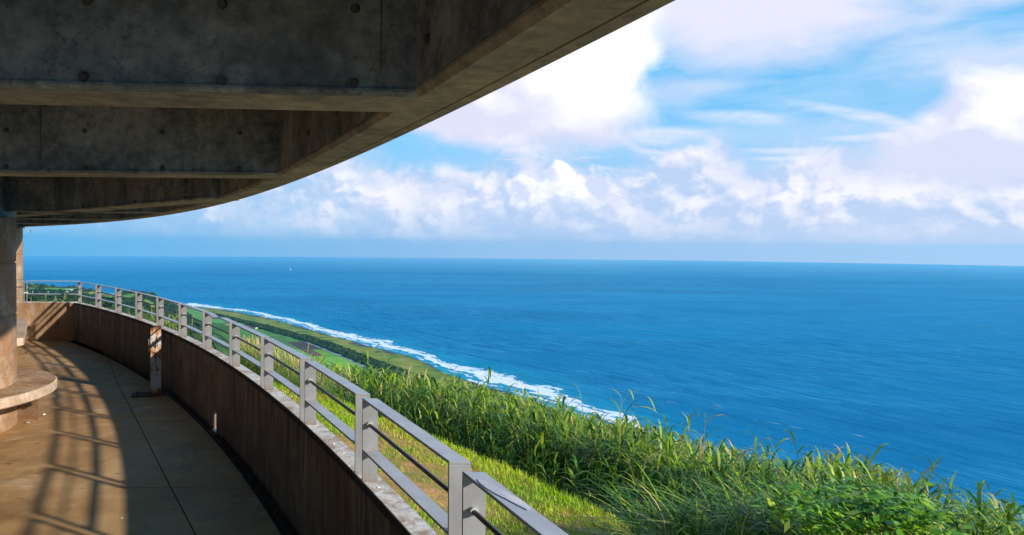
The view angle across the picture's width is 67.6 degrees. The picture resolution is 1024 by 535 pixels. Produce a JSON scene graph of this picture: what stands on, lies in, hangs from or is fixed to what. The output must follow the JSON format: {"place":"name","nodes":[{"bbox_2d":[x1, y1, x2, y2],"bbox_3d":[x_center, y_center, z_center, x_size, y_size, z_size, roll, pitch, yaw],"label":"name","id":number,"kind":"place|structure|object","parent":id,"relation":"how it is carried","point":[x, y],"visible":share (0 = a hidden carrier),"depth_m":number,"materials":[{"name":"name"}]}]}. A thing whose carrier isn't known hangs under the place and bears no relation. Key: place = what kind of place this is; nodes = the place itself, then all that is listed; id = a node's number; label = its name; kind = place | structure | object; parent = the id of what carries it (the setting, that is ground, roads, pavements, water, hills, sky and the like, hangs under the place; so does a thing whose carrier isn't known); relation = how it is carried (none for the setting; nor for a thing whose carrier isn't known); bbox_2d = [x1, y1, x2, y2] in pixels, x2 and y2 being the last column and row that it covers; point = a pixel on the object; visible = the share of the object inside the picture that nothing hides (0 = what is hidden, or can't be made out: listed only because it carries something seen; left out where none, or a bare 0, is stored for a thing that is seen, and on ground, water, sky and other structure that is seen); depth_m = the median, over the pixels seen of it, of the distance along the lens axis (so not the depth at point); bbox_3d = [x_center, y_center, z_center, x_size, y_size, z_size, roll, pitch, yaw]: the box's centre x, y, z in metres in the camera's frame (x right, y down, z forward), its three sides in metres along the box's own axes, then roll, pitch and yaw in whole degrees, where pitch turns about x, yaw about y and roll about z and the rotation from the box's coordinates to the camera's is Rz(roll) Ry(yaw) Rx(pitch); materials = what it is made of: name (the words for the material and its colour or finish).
{"place":"outdoors","nodes":[
{"label":"outdoors","id":0,"kind":"place"},
{"bbox_2d":[0,340,280,534],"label":"floor","id":1,"kind":"structure","parent":0,"point":[85,437],"depth_m":6.27,"materials":[{"name":"concrete"}]},
{"bbox_2d":[0,176,16,432],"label":"concrete column","id":2,"kind":"structure","parent":1,"relation":"on","point":[8,341],"depth_m":7.44,"materials":[{"name":"beige concrete"}]},
{"bbox_2d":[0,0,674,226],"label":"concrete roof","id":3,"kind":"structure","parent":2,"relation":"on","point":[116,110],"depth_m":1.61,"materials":[{"name":"grey concrete"}]},
{"bbox_2d":[15,224,24,300],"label":"concrete column","id":4,"kind":"structure","parent":1,"relation":"on","point":[19,256],"depth_m":15.10,"materials":[{"name":"beige concrete"}]},
{"bbox_2d":[17,318,27,345],"bbox_3d":[-8.949,1.188,12.618,1.600,0.420,4.300,0,2,-32],"label":"long bench","id":5,"kind":"object","parent":1,"relation":"on","point":[22,324],"visible":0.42,"depth_m":12.30,"materials":[{"name":"concrete"}]},
{"bbox_2d":[0,367,56,419],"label":"round bench","id":6,"kind":"object","parent":1,"relation":"on","point":[26,390],"visible":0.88,"depth_m":7.59,"materials":[{"name":"concrete"}]},
{"bbox_2d":[16,301,73,340],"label":"cross wall","id":7,"kind":"structure","parent":1,"relation":"on","point":[50,320],"depth_m":14.24,"materials":[{"name":"concrete"}]},
{"bbox_2d":[27,280,79,293],"bbox_3d":[-8.559,0.443,14.283,0.994,0.394,0.064,0,2,-3],"label":"railing panel","id":8,"kind":"object","parent":7,"relation":"on","point":[48,287],"visible":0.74,"depth_m":14.27,"materials":[{"name":"grey paint"}]},
{"bbox_2d":[131,325,168,397],"bbox_3d":[-4.349,1.117,9.205,0.400,0.835,0.260,0,2,-24],"label":"rusty post","id":9,"kind":"object","parent":1,"relation":"on","point":[155,342],"visible":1,"depth_m":9.22,"materials":[{"name":"white metal"}]},
{"bbox_2d":[23,343,292,533],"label":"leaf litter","id":10,"kind":"object","parent":1,"relation":"on","point":[213,459],"visible":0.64,"depth_m":6.47,"materials":[{"name":"brown plant"}]},
{"bbox_2d":[107,357,294,534],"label":"gutter","id":11,"kind":"object","parent":1,"relation":"on","point":[285,529],"visible":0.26,"depth_m":6.21,"materials":[{"name":"concrete"}]},
{"bbox_2d":[74,302,437,534],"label":"parapet wall","id":12,"kind":"structure","parent":1,"relation":"on","point":[308,479],"depth_m":5.73,"materials":[{"name":"concrete"}]},
{"bbox_2d":[78,282,98,306],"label":"railing panel","id":13,"kind":"object","parent":12,"relation":"on","point":[80,295],"visible":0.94,"depth_m":13.85,"materials":[{"name":"grey paint"}]},
{"bbox_2d":[97,285,116,312],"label":"railing panel","id":14,"kind":"object","parent":12,"relation":"on","point":[99,300],"visible":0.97,"depth_m":12.95,"materials":[{"name":"grey paint"}]},
{"bbox_2d":[117,288,139,318],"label":"railing panel","id":15,"kind":"object","parent":12,"relation":"on","point":[119,300],"visible":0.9,"depth_m":11.99,"materials":[{"name":"grey paint"}]},
{"bbox_2d":[137,293,161,325],"bbox_3d":[-5.077,0.578,10.704,0.054,0.394,1.207,-1,2,-37],"label":"railing panel","id":16,"kind":"object","parent":12,"relation":"on","point":[140,310],"visible":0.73,"depth_m":10.97,"materials":[{"name":"grey paint"}]},
{"bbox_2d":[158,298,183,335],"bbox_3d":[-4.314,0.613,9.678,0.056,0.394,1.205,-1,2,-36],"label":"railing panel","id":17,"kind":"object","parent":12,"relation":"on","point":[161,316],"visible":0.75,"depth_m":9.83,"materials":[{"name":"grey paint"}]},
{"bbox_2d":[181,304,208,347],"bbox_3d":[-3.583,0.648,8.628,0.058,0.394,1.203,0,2,-34],"label":"railing panel","id":18,"kind":"object","parent":12,"relation":"on","point":[184,325],"visible":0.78,"depth_m":8.78,"materials":[{"name":"grey paint"}]},
{"bbox_2d":[205,312,236,363],"bbox_3d":[-2.884,0.680,7.557,0.059,0.400,1.202,0,2,-32],"label":"railing panel","id":19,"kind":"object","parent":12,"relation":"on","point":[209,337],"visible":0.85,"depth_m":7.75,"materials":[{"name":"grey paint"}]},
{"bbox_2d":[232,323,269,386],"bbox_3d":[-2.217,0.719,6.465,0.059,0.394,1.200,0,2,-30],"label":"railing panel","id":20,"kind":"object","parent":12,"relation":"on","point":[237,352],"visible":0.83,"depth_m":6.55,"materials":[{"name":"grey paint"}]},
{"bbox_2d":[264,338,310,419],"bbox_3d":[-1.585,0.754,5.353,0.061,0.394,1.198,0,2,-29],"label":"railing panel","id":21,"kind":"object","parent":12,"relation":"on","point":[270,373],"visible":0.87,"depth_m":5.40,"materials":[{"name":"grey paint"}]},
{"bbox_2d":[304,361,369,473],"bbox_3d":[-0.986,0.790,4.223,0.062,0.394,1.196,0,2,-27],"label":"railing panel","id":22,"kind":"object","parent":12,"relation":"on","point":[312,406],"visible":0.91,"depth_m":4.16,"materials":[{"name":"grey paint"}]},
{"bbox_2d":[362,398,470,534],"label":"railing panel","id":23,"kind":"object","parent":12,"relation":"on","point":[374,459],"visible":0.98,"depth_m":2.96,"materials":[{"name":"grey paint"}]},
{"bbox_2d":[462,471,567,534],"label":"railing panel","id":24,"kind":"object","parent":12,"relation":"on","point":[475,521],"visible":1,"depth_m":2.35,"materials":[{"name":"grey paint"}]},
{"bbox_2d":[476,479,530,509],"bbox_3d":[-0.029,0.654,2.217,0.041,0.002,0.311,0,2,-31],"label":"metal plate","id":25,"kind":"object","parent":24,"relation":"on","point":[506,495],"visible":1,"depth_m":2.20,"materials":[{"name":"grey metal"}]},
{"bbox_2d":[187,309,228,323],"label":"field","id":26,"kind":"structure","parent":0,"point":[197,314],"depth_m":2033.52,"materials":[{"name":"plant"}]},
{"bbox_2d":[241,336,298,348],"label":"field","id":27,"kind":"structure","parent":0,"point":[281,340],"depth_m":1561.99,"materials":[{"name":"plant"}]},
{"bbox_2d":[240,328,300,341],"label":"field","id":28,"kind":"structure","parent":0,"point":[265,332],"depth_m":1649.43,"materials":[{"name":"plant"}]},
{"bbox_2d":[274,346,330,367],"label":"field","id":29,"kind":"structure","parent":0,"point":[304,353],"depth_m":1366.84,"materials":[{"name":"plant"}]},
{"bbox_2d":[288,342,322,349],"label":"soil field","id":30,"kind":"structure","parent":0,"point":[302,345],"depth_m":1475.81,"materials":[{"name":"brown soil"}]},
{"bbox_2d":[300,349,321,355],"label":"soil field","id":31,"kind":"structure","parent":0,"point":[309,352],"depth_m":1381.52,"materials":[{"name":"brown soil"}]},
{"bbox_2d":[23,283,617,515],"bbox_3d":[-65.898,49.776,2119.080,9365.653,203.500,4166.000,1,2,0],"label":"terrain","id":32,"kind":"structure","parent":0,"point":[402,361],"depth_m":1503.02,"materials":[{"name":"green plant"}]},
{"bbox_2d":[23,283,433,382],"bbox_3d":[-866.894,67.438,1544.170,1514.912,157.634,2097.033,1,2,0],"label":"woodland","id":33,"kind":"object","parent":32,"relation":"on","point":[353,355],"visible":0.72,"depth_m":1326.42,"materials":[{"name":"green plant"}]},
{"bbox_2d":[311,349,340,356],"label":"field","id":34,"kind":"structure","parent":0,"point":[328,354],"depth_m":1370.68,"materials":[{"name":"plant"}]},
{"bbox_2d":[313,356,361,367],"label":"field","id":35,"kind":"structure","parent":0,"point":[341,360],"depth_m":1277.64,"materials":[{"name":"plant"}]},
{"bbox_2d":[288,336,390,376],"bbox_3d":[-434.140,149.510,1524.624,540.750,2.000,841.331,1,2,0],"label":"road","id":36,"kind":"structure","parent":0,"point":[359,364],"depth_m":1357.02,"materials":[{"name":"grey asphalt"}]},
{"bbox_2d":[281,389,630,534],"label":"ground","id":37,"kind":"structure","parent":0,"point":[438,490],"depth_m":8.13,"materials":[{"name":"green plant"}]},
{"bbox_2d":[38,292,201,337],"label":"grass tufts","id":38,"kind":"object","parent":37,"relation":"on","point":[173,327],"visible":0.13,"depth_m":13.82,"materials":[{"name":"green plant"}]},
{"bbox_2d":[225,335,364,405],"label":"tall grass","id":39,"kind":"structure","parent":37,"relation":"on","point":[281,369],"depth_m":14.98,"materials":[{"name":"green plant"}]},
{"bbox_2d":[281,388,628,534],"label":"dry thatch","id":40,"kind":"object","parent":37,"relation":"on","point":[445,472],"visible":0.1,"depth_m":8.70,"materials":[{"name":"green plant"}]},
{"bbox_2d":[292,350,1023,534],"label":"reeds","id":41,"kind":"object","parent":37,"relation":"on","point":[575,452],"visible":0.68,"depth_m":10.46,"materials":[{"name":"green plant"}]},
{"bbox_2d":[552,458,912,534],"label":"arching grass","id":42,"kind":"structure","parent":37,"relation":"on","point":[734,522],"depth_m":6.07,"materials":[{"name":"green plant"}]},
{"bbox_2d":[731,467,977,534],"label":"leafy shrub","id":43,"kind":"object","parent":37,"relation":"on","point":[879,509],"visible":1,"depth_m":5.06,"materials":[{"name":"green plant"}]},
{"bbox_2d":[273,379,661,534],"bbox_3d":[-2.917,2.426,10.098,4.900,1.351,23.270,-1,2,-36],"label":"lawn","id":44,"kind":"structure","parent":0,"point":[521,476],"depth_m":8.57,"materials":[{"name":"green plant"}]},
{"bbox_2d":[22,0,1023,265],"label":"sky","id":45,"kind":"structure","parent":0,"point":[819,131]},
{"bbox_2d":[23,256,1023,526],"bbox_3d":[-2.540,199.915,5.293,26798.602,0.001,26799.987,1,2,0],"label":"sea","id":46,"kind":"structure","parent":0,"point":[907,364],"depth_m":1816.91,"materials":[{"name":"liquid"}]}
]}

